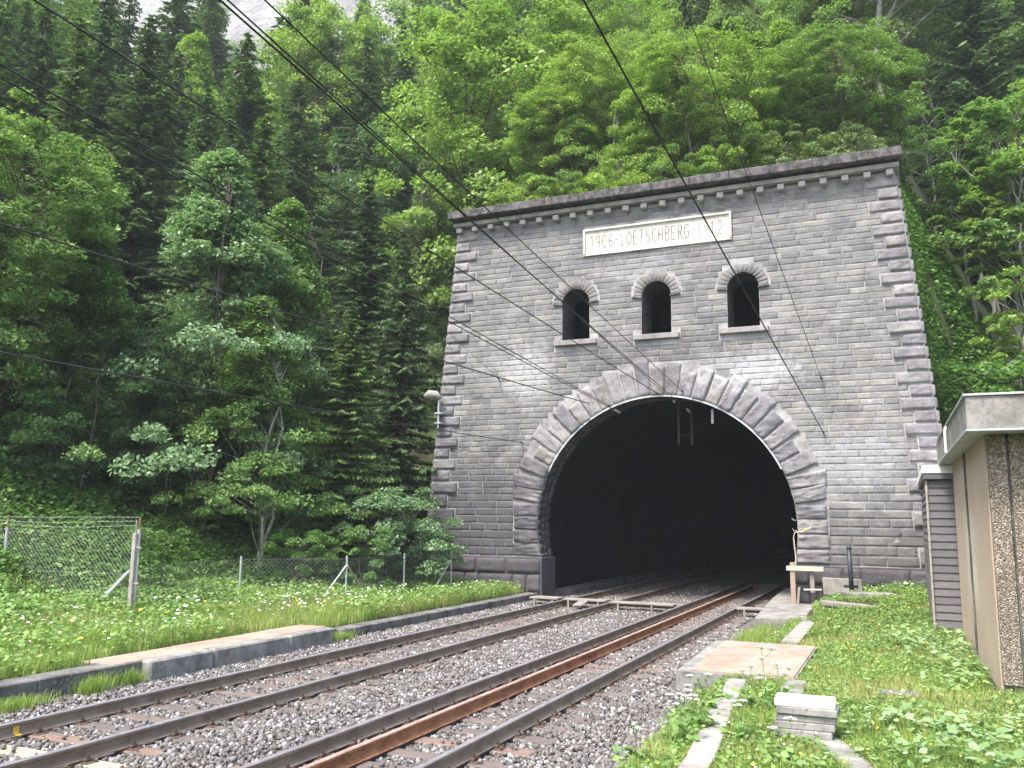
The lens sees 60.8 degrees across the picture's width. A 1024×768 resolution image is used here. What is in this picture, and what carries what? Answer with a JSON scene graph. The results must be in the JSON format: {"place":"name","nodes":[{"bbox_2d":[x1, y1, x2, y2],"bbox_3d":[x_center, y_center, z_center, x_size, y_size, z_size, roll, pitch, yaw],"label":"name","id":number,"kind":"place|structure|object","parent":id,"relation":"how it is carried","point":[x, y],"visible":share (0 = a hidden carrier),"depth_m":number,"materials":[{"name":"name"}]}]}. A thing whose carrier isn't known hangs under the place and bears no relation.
{"place":"outdoors","nodes":[
{"label":"outdoors","id":0,"kind":"place"},
{"bbox_2d":[0,515,326,623],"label":"grass","id":1,"kind":"structure","parent":0,"point":[29,579],"depth_m":20.84,"materials":[{"name":"green plant"}]},
{"bbox_2d":[0,563,523,679],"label":"grass","id":2,"kind":"structure","parent":0,"point":[268,618],"depth_m":17.96,"materials":[{"name":"green plant"}]},
{"bbox_2d":[62,0,586,83],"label":"cliff","id":3,"kind":"structure","parent":0,"point":[260,14],"depth_m":231.66,"materials":[{"name":"stone"}]},
{"bbox_2d":[0,549,796,767],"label":"track bed","id":4,"kind":"object","parent":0,"point":[735,578],"visible":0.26,"depth_m":21.91,"materials":[{"name":"grey gravel"}]},
{"bbox_2d":[0,582,775,767],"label":"ballast","id":5,"kind":"structure","parent":4,"relation":"on","point":[363,703],"depth_m":12.12,"materials":[{"name":"gravel"}]},
{"bbox_2d":[0,548,796,767],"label":"railway track","id":6,"kind":"structure","parent":4,"relation":"on","point":[84,752],"depth_m":12.87,"materials":[{"name":"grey metal"}]},
{"bbox_2d":[231,567,790,767],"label":"railway track","id":7,"kind":"structure","parent":4,"relation":"on","point":[462,754],"depth_m":12.21,"materials":[{"name":"brown metal"}]},
{"bbox_2d":[300,585,753,767],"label":"rusted rail","id":8,"kind":"object","parent":7,"relation":"on","point":[352,756],"visible":1,"depth_m":11.80,"materials":[{"name":"metal"}]},
{"bbox_2d":[0,22,1023,767],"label":"ground","id":9,"kind":"structure","parent":0,"point":[984,308],"depth_m":30.66,"materials":[{"name":"green plant"}]},
{"bbox_2d":[0,1,55,262],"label":"spruce tree","id":10,"kind":"object","parent":9,"relation":"on","point":[25,20],"visible":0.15,"depth_m":48.85,"materials":[{"name":"green plant"}]},
{"bbox_2d":[0,8,84,276],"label":"spruce tree","id":11,"kind":"object","parent":9,"relation":"on","point":[39,61],"visible":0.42,"depth_m":43.09,"materials":[{"name":"green plant"}]},
{"bbox_2d":[0,347,101,474],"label":"broadleaf tree","id":12,"kind":"object","parent":9,"relation":"on","point":[20,449],"visible":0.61,"depth_m":25.22,"materials":[{"name":"green plant"}]},
{"bbox_2d":[0,0,122,119],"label":"broadleaf tree","id":13,"kind":"object","parent":9,"relation":"on","point":[59,25],"visible":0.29,"depth_m":60.15,"materials":[{"name":"green plant"}]},
{"bbox_2d":[3,16,128,339],"bbox_3d":[-17.602,-7.110,34.036,4.427,15.462,5.134,-6,-11,38],"label":"spruce tree","id":14,"kind":"object","parent":9,"relation":"on","point":[67,81],"visible":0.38,"depth_m":34.46,"materials":[{"name":"green plant"}]},
{"bbox_2d":[0,87,137,403],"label":"broadleaf tree","id":15,"kind":"object","parent":9,"relation":"on","point":[11,301],"visible":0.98,"depth_m":24.44,"materials":[{"name":"green plant"}]},
{"bbox_2d":[0,515,141,610],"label":"chain link fence","id":16,"kind":"object","parent":9,"relation":"on","point":[134,566],"visible":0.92,"depth_m":19.26,"materials":[{"name":"metal"}]},
{"bbox_2d":[19,163,126,408],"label":"spruce tree","id":17,"kind":"object","parent":9,"relation":"on","point":[80,355],"visible":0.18,"depth_m":30.98,"materials":[{"name":"green plant"}]},
{"bbox_2d":[5,0,162,265],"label":"spruce tree","id":18,"kind":"object","parent":9,"relation":"on","point":[99,71],"visible":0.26,"depth_m":47.52,"materials":[{"name":"green plant"}]},
{"bbox_2d":[0,220,190,498],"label":"broadleaf tree","id":19,"kind":"object","parent":9,"relation":"on","point":[93,274],"visible":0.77,"depth_m":25.76,"materials":[{"name":"green plant"}]},
{"bbox_2d":[105,0,153,211],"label":"spruce tree","id":20,"kind":"object","parent":9,"relation":"on","point":[128,26],"visible":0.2,"depth_m":64.09,"materials":[{"name":"green plant"}]},
{"bbox_2d":[44,16,222,339],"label":"spruce tree","id":21,"kind":"object","parent":9,"relation":"on","point":[144,115],"visible":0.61,"depth_m":44.82,"materials":[{"name":"green plant"}]},
{"bbox_2d":[100,381,169,508],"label":"spruce tree","id":22,"kind":"object","parent":9,"relation":"on","point":[136,495],"visible":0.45,"depth_m":26.84,"materials":[{"name":"green plant"}]},
{"bbox_2d":[111,526,199,593],"bbox_3d":[-8.732,4.490,21.290,1.940,2.072,1.871,8,-11,-38],"label":"shrub","id":23,"kind":"object","parent":9,"relation":"on","point":[166,556],"visible":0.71,"depth_m":21.30,"materials":[{"name":"green plant"}]},
{"bbox_2d":[120,51,198,317],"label":"spruce tree","id":24,"kind":"object","parent":9,"relation":"on","point":[177,102],"visible":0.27,"depth_m":49.99,"materials":[{"name":"green plant"}]},
{"bbox_2d":[91,311,237,515],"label":"broadleaf tree","id":25,"kind":"object","parent":9,"relation":"on","point":[115,407],"visible":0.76,"depth_m":26.55,"materials":[{"name":"green plant"}]},
{"bbox_2d":[107,0,221,224],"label":"spruce tree","id":26,"kind":"object","parent":9,"relation":"on","point":[177,9],"visible":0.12,"depth_m":69.42,"materials":[{"name":"green plant"}]},
{"bbox_2d":[123,30,226,294],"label":"broadleaf tree","id":27,"kind":"object","parent":9,"relation":"on","point":[193,47],"visible":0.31,"depth_m":57.57,"materials":[{"name":"green plant"}]},
{"bbox_2d":[134,88,233,398],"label":"spruce tree","id":28,"kind":"object","parent":9,"relation":"on","point":[206,144],"visible":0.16,"depth_m":41.83,"materials":[{"name":"green plant"}]},
{"bbox_2d":[30,147,355,536],"bbox_3d":[-10.076,-1.324,28.046,8.724,13.154,9.307,-4,-10,21],"label":"broadleaf tree","id":29,"kind":"object","parent":9,"relation":"on","point":[202,222],"visible":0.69,"depth_m":27.39,"materials":[{"name":"green plant"}]},
{"bbox_2d":[162,119,243,408],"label":"spruce tree","id":30,"kind":"object","parent":9,"relation":"on","point":[229,135],"visible":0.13,"depth_m":37.77,"materials":[{"name":"green plant"}]},
{"bbox_2d":[82,624,333,680],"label":"concrete platform","id":31,"kind":"structure","parent":9,"relation":"on","point":[173,661],"depth_m":15.18,"materials":[{"name":"grey concrete"}]},
{"bbox_2d":[0,341,426,622],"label":"undergrowth","id":32,"kind":"object","parent":9,"relation":"on","point":[87,503],"visible":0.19,"depth_m":24.52,"materials":[{"name":"green plant"}]},
{"bbox_2d":[176,394,250,535],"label":"spruce tree","id":33,"kind":"object","parent":9,"relation":"on","point":[211,522],"visible":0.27,"depth_m":27.48,"materials":[{"name":"green plant"}]},
{"bbox_2d":[191,0,237,138],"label":"spruce tree","id":34,"kind":"object","parent":9,"relation":"on","point":[210,22],"visible":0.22,"depth_m":76.55,"materials":[{"name":"green plant"}]},
{"bbox_2d":[165,117,311,448],"bbox_3d":[-10.457,-3.294,34.901,5.341,15.507,6.168,8,-11,-38],"label":"spruce tree","id":35,"kind":"object","parent":9,"relation":"on","point":[260,183],"visible":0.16,"depth_m":35.40,"materials":[{"name":"green plant"}]},
{"bbox_2d":[154,32,323,341],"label":"spruce tree","id":36,"kind":"object","parent":9,"relation":"on","point":[244,102],"visible":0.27,"depth_m":52.14,"materials":[{"name":"green plant"}]},
{"bbox_2d":[149,295,353,573],"bbox_3d":[-7.647,1.661,26.162,5.633,9.020,5.284,-1,-9,0],"label":"broadleaf tree","id":37,"kind":"object","parent":9,"relation":"on","point":[276,475],"visible":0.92,"depth_m":26.20,"materials":[{"name":"green plant"}]},
{"bbox_2d":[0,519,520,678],"bbox_3d":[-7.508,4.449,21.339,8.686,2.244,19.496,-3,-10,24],"label":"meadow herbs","id":38,"kind":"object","parent":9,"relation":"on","point":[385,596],"visible":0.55,"depth_m":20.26,"materials":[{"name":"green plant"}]},
{"bbox_2d":[160,196,372,546],"bbox_3d":[-8.164,-0.402,30.814,7.088,12.690,6.645,1,-10,0],"label":"broadleaf tree","id":39,"kind":"object","parent":9,"relation":"on","point":[304,287],"visible":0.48,"depth_m":30.44,"materials":[{"name":"green plant"}]},
{"bbox_2d":[0,592,537,704],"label":"concrete kerb","id":40,"kind":"structure","parent":9,"relation":"on","point":[57,681],"depth_m":13.22,"materials":[{"name":"grey concrete"}]},
{"bbox_2d":[223,78,355,325],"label":"spruce tree","id":41,"kind":"object","parent":9,"relation":"on","point":[293,178],"visible":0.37,"depth_m":48.86,"materials":[{"name":"green plant"}]},
{"bbox_2d":[138,552,451,606],"bbox_3d":[-5.217,5.292,23.244,1.567,1.411,10.203,-8,-12,43],"label":"chain link fence","id":42,"kind":"object","parent":9,"relation":"on","point":[346,567],"visible":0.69,"depth_m":23.18,"materials":[{"name":"metal"}]},
{"bbox_2d":[253,528,339,589],"bbox_3d":[-6.042,5.160,24.951,2.529,2.069,2.326,-3,-11,24],"label":"shrub","id":43,"kind":"object","parent":9,"relation":"on","point":[300,569],"visible":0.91,"depth_m":24.89,"materials":[{"name":"green plant"}]},
{"bbox_2d":[227,367,391,573],"bbox_3d":[-6.532,2.976,28.037,5.043,7.278,4.794,8,-12,-40],"label":"broadleaf tree","id":44,"kind":"object","parent":9,"relation":"on","point":[277,528],"visible":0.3,"depth_m":27.18,"materials":[{"name":"green plant"}]},
{"bbox_2d":[250,0,389,254],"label":"broadleaf tree","id":45,"kind":"object","parent":9,"relation":"on","point":[281,39],"visible":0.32,"depth_m":63.69,"materials":[{"name":"green plant"}]},
{"bbox_2d":[261,29,412,272],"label":"broadleaf tree","id":46,"kind":"object","parent":9,"relation":"on","point":[385,63],"visible":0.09,"depth_m":67.63,"materials":[{"name":"green plant"}]},
{"bbox_2d":[258,301,430,582],"bbox_3d":[-5.612,1.959,28.481,5.084,9.543,4.884,7,-10,-37],"label":"spruce tree","id":47,"kind":"object","parent":9,"relation":"on","point":[344,440],"visible":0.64,"depth_m":28.26,"materials":[{"name":"green plant"}]},
{"bbox_2d":[280,0,425,245],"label":"broadleaf tree","id":48,"kind":"object","parent":9,"relation":"on","point":[381,28],"visible":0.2,"depth_m":65.58,"materials":[{"name":"green plant"}]},
{"bbox_2d":[309,133,397,323],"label":"broadleaf tree","id":49,"kind":"object","parent":9,"relation":"on","point":[339,153],"visible":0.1,"depth_m":58.38,"materials":[{"name":"green plant"}]},
{"bbox_2d":[311,36,411,318],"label":"spruce tree","id":50,"kind":"object","parent":9,"relation":"on","point":[362,153],"visible":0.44,"depth_m":54.66,"materials":[{"name":"green plant"}]},
{"bbox_2d":[306,179,430,497],"bbox_3d":[-6.473,-1.493,37.136,7.522,15.122,7.592,-2,-9,17],"label":"spruce tree","id":51,"kind":"object","parent":9,"relation":"on","point":[364,289],"visible":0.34,"depth_m":37.17,"materials":[{"name":"green plant"}]},
{"bbox_2d":[336,525,402,589],"bbox_3d":[-4.165,5.281,25.583,2.050,2.294,2.147,2,-9,-10],"label":"shrub","id":52,"kind":"object","parent":9,"relation":"on","point":[384,531],"visible":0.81,"depth_m":25.27,"materials":[{"name":"green plant"}]},
{"bbox_2d":[350,234,442,564],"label":"spruce tree","id":53,"kind":"object","parent":9,"relation":"on","point":[403,411],"visible":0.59,"depth_m":32.50,"materials":[{"name":"green plant"}]},
{"bbox_2d":[350,25,448,318],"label":"spruce tree","id":54,"kind":"object","parent":9,"relation":"on","point":[403,76],"visible":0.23,"depth_m":60.41,"materials":[{"name":"green plant"}]},
{"bbox_2d":[331,486,468,584],"bbox_3d":[-3.525,4.981,27.303,4.447,3.639,4.090,6,-12,-31],"label":"shrub","id":55,"kind":"object","parent":9,"relation":"on","point":[442,546],"visible":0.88,"depth_m":26.86,"materials":[{"name":"green plant"}]},
{"bbox_2d":[320,112,480,293],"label":"broadleaf tree","id":56,"kind":"object","parent":9,"relation":"on","point":[390,202],"visible":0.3,"depth_m":51.90,"materials":[{"name":"green plant"}]},
{"bbox_2d":[373,159,452,414],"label":"broadleaf tree","id":57,"kind":"object","parent":9,"relation":"on","point":[424,199],"visible":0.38,"depth_m":45.67,"materials":[{"name":"green plant"}]},
{"bbox_2d":[405,106,562,300],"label":"broadleaf tree","id":58,"kind":"object","parent":9,"relation":"on","point":[494,119],"visible":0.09,"depth_m":51.07,"materials":[{"name":"green plant"}]},
{"bbox_2d":[354,0,650,346],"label":"broadleaf tree","id":59,"kind":"object","parent":9,"relation":"on","point":[491,57],"visible":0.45,"depth_m":45.00,"materials":[{"name":"green plant"}]},
{"bbox_2d":[501,69,610,194],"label":"broadleaf tree","id":60,"kind":"object","parent":9,"relation":"on","point":[525,148],"visible":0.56,"depth_m":40.83,"materials":[{"name":"green plant"}]},
{"bbox_2d":[457,0,660,179],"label":"broadleaf tree","id":61,"kind":"object","parent":9,"relation":"on","point":[521,23],"visible":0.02,"depth_m":69.00,"materials":[{"name":"green plant"}]},
{"bbox_2d":[532,102,616,194],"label":"broadleaf tree","id":62,"kind":"object","parent":9,"relation":"on","point":[584,138],"visible":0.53,"depth_m":39.79,"materials":[{"name":"green plant"}]},
{"bbox_2d":[543,28,656,186],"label":"broadleaf tree","id":63,"kind":"object","parent":9,"relation":"on","point":[609,81],"visible":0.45,"depth_m":40.78,"materials":[{"name":"green plant"}]},
{"bbox_2d":[512,0,701,161],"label":"broadleaf tree","id":64,"kind":"object","parent":9,"relation":"on","point":[656,7],"visible":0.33,"depth_m":45.98,"materials":[{"name":"green plant"}]},
{"bbox_2d":[584,99,639,188],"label":"broadleaf tree","id":65,"kind":"object","parent":9,"relation":"on","point":[620,116],"visible":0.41,"depth_m":37.54,"materials":[{"name":"green plant"}]},
{"bbox_2d":[607,45,714,187],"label":"broadleaf tree","id":66,"kind":"object","parent":9,"relation":"on","point":[663,156],"visible":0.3,"depth_m":36.66,"materials":[{"name":"green plant"}]},
{"bbox_2d":[635,143,719,182],"bbox_3d":[6.186,-7.450,34.636,3.804,3.463,3.965,1,-9,-3],"label":"shrub","id":67,"kind":"object","parent":9,"relation":"on","point":[648,169],"visible":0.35,"depth_m":33.81,"materials":[{"name":"green plant"}]},
{"bbox_2d":[416,145,941,603],"bbox_3d":[17.948,5.338,57.656,17.366,14.338,66.890,-3,-10,24],"label":"tunnel portal","id":68,"kind":"object","parent":9,"relation":"on","point":[568,492],"visible":0.96,"depth_m":28.80,"materials":[{"name":"stone"}]},
{"bbox_2d":[0,222,588,403],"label":"overhead wire","id":69,"kind":"object","parent":68,"relation":"attached to","point":[25,231],"visible":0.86,"depth_m":15.40,"materials":[{"name":"black metal"}]},
{"bbox_2d":[0,63,609,406],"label":"overhead wire","id":70,"kind":"object","parent":68,"relation":"attached to","point":[27,79],"visible":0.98,"depth_m":12.78,"materials":[{"name":"black metal"}]},
{"bbox_2d":[0,77,620,413],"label":"overhead wire","id":71,"kind":"object","parent":68,"relation":"attached to","point":[102,133],"visible":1,"depth_m":12.79,"materials":[{"name":"black metal"}]},
{"bbox_2d":[33,0,658,394],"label":"overhead wire","id":72,"kind":"object","parent":68,"relation":"attached to","point":[113,50],"visible":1,"depth_m":13.25,"materials":[{"name":"black metal"}]},
{"bbox_2d":[219,0,690,412],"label":"overhead wire","id":73,"kind":"object","parent":68,"relation":"attached to","point":[304,74],"visible":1,"depth_m":10.28,"materials":[{"name":"black metal"}]},
{"bbox_2d":[611,8,790,183],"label":"broadleaf tree","id":74,"kind":"object","parent":9,"relation":"on","point":[701,133],"visible":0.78,"depth_m":35.51,"materials":[{"name":"green plant"}]},
{"bbox_2d":[675,143,772,177],"bbox_3d":[8.343,-7.812,34.791,4.246,3.158,3.905,6,-10,-32],"label":"shrub","id":75,"kind":"object","parent":9,"relation":"on","point":[707,149],"visible":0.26,"depth_m":34.10,"materials":[{"name":"green plant"}]},
{"bbox_2d":[673,0,810,147],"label":"broadleaf tree","id":76,"kind":"object","parent":9,"relation":"on","point":[745,10],"visible":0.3,"depth_m":40.90,"materials":[{"name":"green plant"}]},
{"bbox_2d":[677,620,813,767],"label":"cable trough","id":77,"kind":"object","parent":9,"relation":"on","point":[699,755],"visible":0.68,"depth_m":9.80,"materials":[{"name":"concrete"}]},
{"bbox_2d":[676,640,817,689],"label":"concrete cover slab","id":78,"kind":"structure","parent":9,"relation":"on","point":[716,659],"depth_m":14.36,"materials":[{"name":"beige concrete"}]},
{"bbox_2d":[733,124,823,164],"bbox_3d":[10.438,-8.172,33.954,3.775,3.302,3.602,-6,-11,38],"label":"shrub","id":79,"kind":"object","parent":9,"relation":"on","point":[783,155],"visible":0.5,"depth_m":33.60,"materials":[{"name":"green plant"}]},
{"bbox_2d":[755,19,834,160],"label":"broadleaf tree","id":80,"kind":"object","parent":9,"relation":"on","point":[780,31],"visible":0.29,"depth_m":37.11,"materials":[{"name":"green plant"}]},
{"bbox_2d":[608,586,1023,767],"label":"grass","id":81,"kind":"structure","parent":9,"relation":"on","point":[856,685],"depth_m":10.70,"materials":[{"name":"green plant"}]},
{"bbox_2d":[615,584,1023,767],"bbox_3d":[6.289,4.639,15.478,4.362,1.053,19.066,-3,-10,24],"label":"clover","id":82,"kind":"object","parent":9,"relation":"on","point":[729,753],"visible":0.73,"depth_m":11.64,"materials":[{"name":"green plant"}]},
{"bbox_2d":[780,679,873,767],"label":"cable trough","id":83,"kind":"object","parent":9,"relation":"on","point":[843,749],"visible":0.27,"depth_m":8.90,"materials":[{"name":"concrete"}]},
{"bbox_2d":[797,120,887,158],"bbox_3d":[12.428,-8.244,33.243,3.464,3.082,3.767,1,-9,-4],"label":"shrub","id":84,"kind":"object","parent":9,"relation":"on","point":[829,140],"visible":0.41,"depth_m":32.63,"materials":[{"name":"green plant"}]},
{"bbox_2d":[760,0,930,162],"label":"broadleaf tree","id":85,"kind":"object","parent":9,"relation":"on","point":[860,55],"visible":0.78,"depth_m":34.75,"materials":[{"name":"green plant"}]},
{"bbox_2d":[764,0,982,100],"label":"broadleaf tree","id":86,"kind":"object","parent":9,"relation":"on","point":[879,13],"visible":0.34,"depth_m":51.46,"materials":[{"name":"green plant"}]},
{"bbox_2d":[755,580,1023,767],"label":"butterbur","id":87,"kind":"object","parent":9,"relation":"on","point":[953,728],"visible":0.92,"depth_m":9.58,"materials":[{"name":"green plant"}]},
{"bbox_2d":[849,62,939,177],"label":"broadleaf tree","id":88,"kind":"object","parent":9,"relation":"on","point":[913,157],"visible":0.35,"depth_m":34.50,"materials":[{"name":"green plant"}]},
{"bbox_2d":[902,104,960,230],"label":"broadleaf tree","id":89,"kind":"object","parent":9,"relation":"on","point":[924,132],"visible":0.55,"depth_m":37.82,"materials":[{"name":"green plant"}]},
{"bbox_2d":[852,0,1023,199],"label":"broadleaf tree","id":90,"kind":"object","parent":9,"relation":"on","point":[923,27],"visible":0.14,"depth_m":55.32,"materials":[{"name":"green plant"}]},
{"bbox_2d":[917,465,962,632],"bbox_3d":[11.352,3.832,20.413,3.140,3.495,6.200,-3,-10,24],"label":"wooden cabinet","id":91,"kind":"object","parent":9,"relation":"on","point":[935,485],"visible":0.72,"depth_m":18.27,"materials":[{"name":"paint"}]},
{"bbox_2d":[920,117,1000,327],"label":"broadleaf tree","id":92,"kind":"object","parent":9,"relation":"on","point":[952,134],"visible":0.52,"depth_m":34.65,"materials":[{"name":"green plant"}]},
{"bbox_2d":[899,167,1023,426],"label":"undergrowth","id":93,"kind":"object","parent":9,"relation":"on","point":[916,226],"visible":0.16,"depth_m":31.63,"materials":[{"name":"green plant"}]},
{"bbox_2d":[904,0,1023,302],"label":"spruce tree","id":94,"kind":"object","parent":9,"relation":"on","point":[966,26],"visible":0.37,"depth_m":46.26,"materials":[{"name":"green plant"}]},
{"bbox_2d":[917,89,1023,391],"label":"broadleaf tree","id":95,"kind":"object","parent":9,"relation":"on","point":[974,111],"visible":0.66,"depth_m":33.05,"materials":[{"name":"green plant"}]},
{"bbox_2d":[931,350,1023,412],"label":"shrub","id":96,"kind":"object","parent":9,"relation":"on","point":[999,384],"visible":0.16,"depth_m":25.39,"materials":[{"name":"green plant"}]},
{"bbox_2d":[935,391,1023,696],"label":"service building","id":97,"kind":"structure","parent":9,"relation":"on","point":[979,442],"depth_m":12.12,"materials":[{"name":"concrete"}]},
{"bbox_2d":[942,95,1023,268],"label":"broadleaf tree","id":98,"kind":"object","parent":9,"relation":"on","point":[966,216],"visible":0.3,"depth_m":33.58,"materials":[{"name":"green plant"}]},
{"bbox_2d":[950,176,1023,376],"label":"broadleaf tree","id":99,"kind":"object","parent":9,"relation":"on","point":[999,191],"visible":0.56,"depth_m":32.45,"materials":[{"name":"green plant"}]},
{"bbox_2d":[957,148,1023,324],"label":"broadleaf tree","id":100,"kind":"object","parent":9,"relation":"on","point":[1016,214],"visible":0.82,"depth_m":31.62,"materials":[{"name":"green plant"}]},
{"bbox_2d":[968,265,1023,391],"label":"broadleaf tree","id":101,"kind":"object","parent":9,"relation":"on","point":[1003,325],"visible":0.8,"depth_m":28.19,"materials":[{"name":"green plant"}]},
{"bbox_2d":[520,559,724,596],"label":"walkway","id":102,"kind":"structure","parent":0,"point":[599,585],"depth_m":37.07,"materials":[{"name":"concrete"}]},
{"bbox_2d":[755,587,811,629],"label":"path","id":103,"kind":"structure","parent":0,"point":[779,608],"depth_m":22.76,"materials":[{"name":"concrete"}]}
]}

